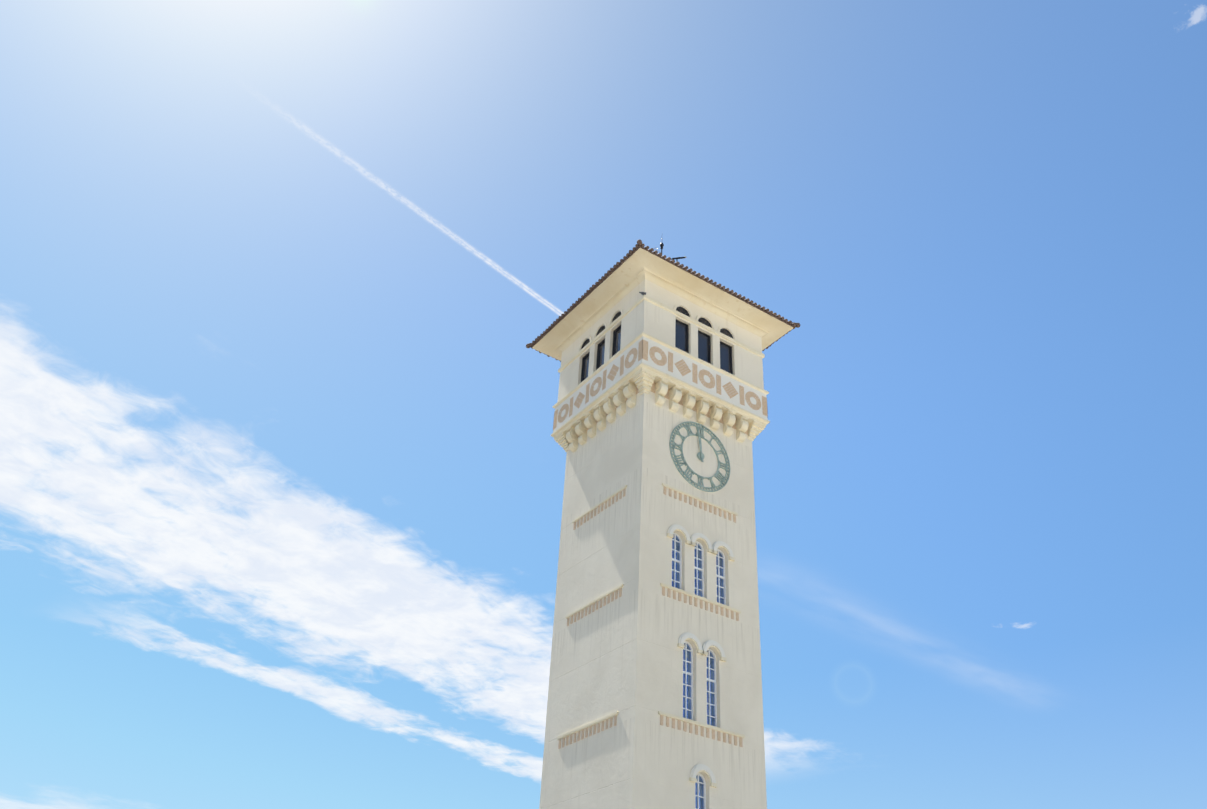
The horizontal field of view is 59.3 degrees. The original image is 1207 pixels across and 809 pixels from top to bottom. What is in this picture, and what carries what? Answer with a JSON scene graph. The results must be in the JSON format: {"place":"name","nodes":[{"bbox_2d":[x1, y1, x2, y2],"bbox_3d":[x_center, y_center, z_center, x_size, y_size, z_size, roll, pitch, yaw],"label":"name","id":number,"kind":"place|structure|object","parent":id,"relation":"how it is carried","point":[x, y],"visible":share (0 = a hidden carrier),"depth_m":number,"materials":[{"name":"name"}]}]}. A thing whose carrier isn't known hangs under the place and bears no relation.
{"place":"outdoors","nodes":[
{"label":"outdoors","id":0,"kind":"place"},
{"bbox_2d":[0,0,1206,808],"label":"sky","id":1,"kind":"structure","parent":0,"point":[282,468],"materials":[{"name":"blue"}]},
{"bbox_2d":[539,391,766,808],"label":"tower shaft","id":2,"kind":"object","parent":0,"point":[622,655],"visible":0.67,"depth_m":40.85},
{"bbox_2d":[566,379,748,453],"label":"corbels","id":3,"kind":"object","parent":2,"relation":"attached to","point":[608,407],"visible":0.5,"depth_m":46.26,"materials":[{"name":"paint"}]},
{"bbox_2d":[554,303,765,787],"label":"decorative moldings","id":4,"kind":"structure","parent":2,"relation":"attached to","point":[643,380],"depth_m":41.96,"materials":[{"name":"beige stone"}]},
{"bbox_2d":[532,248,792,438],"bbox_3d":[2.633,-0.985,50.190,9.080,5.530,9.080,23,-39,-27],"label":"belfry","id":5,"kind":"object","parent":2,"relation":"on","point":[652,315],"visible":0.6,"depth_m":48.30,"materials":[{"name":"paint"}]},
{"bbox_2d":[581,307,732,381],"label":"belfry openings","id":6,"kind":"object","parent":5,"relation":"in","point":[682,339],"depth_m":48.43,"materials":[{"name":"black glass"}]},
{"bbox_2d":[553,339,767,429],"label":"frieze bricks","id":7,"kind":"object","parent":5,"relation":"attached to","point":[643,346],"visible":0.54,"depth_m":46.91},
{"bbox_2d":[526,239,799,361],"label":"roof","id":8,"kind":"structure","parent":5,"relation":"on","point":[639,244],"depth_m":48.96,"materials":[{"name":"tile"}]},
{"bbox_2d":[654,238,686,261],"bbox_3d":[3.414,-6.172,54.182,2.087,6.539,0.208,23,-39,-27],"label":"roof rod and aerial","id":9,"kind":"object","parent":8,"relation":"on","point":[661,248],"visible":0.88,"depth_m":55.25,"materials":[{"name":"grey metal"}]},
{"bbox_2d":[672,533,725,808],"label":"windows","id":10,"kind":"structure","parent":2,"relation":"attached to","point":[700,789],"depth_m":40.24,"materials":[{"name":"blue glass"}]},
{"bbox_2d":[669,421,729,491],"bbox_3d":[2.383,3.547,47.058,3.260,3.260,6.260,23,-39,-27],"label":"clock","id":11,"kind":"object","parent":2,"relation":"attached to","point":[700,454],"visible":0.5,"depth_m":44.89,"materials":[{"name":"green metal"}]}
]}

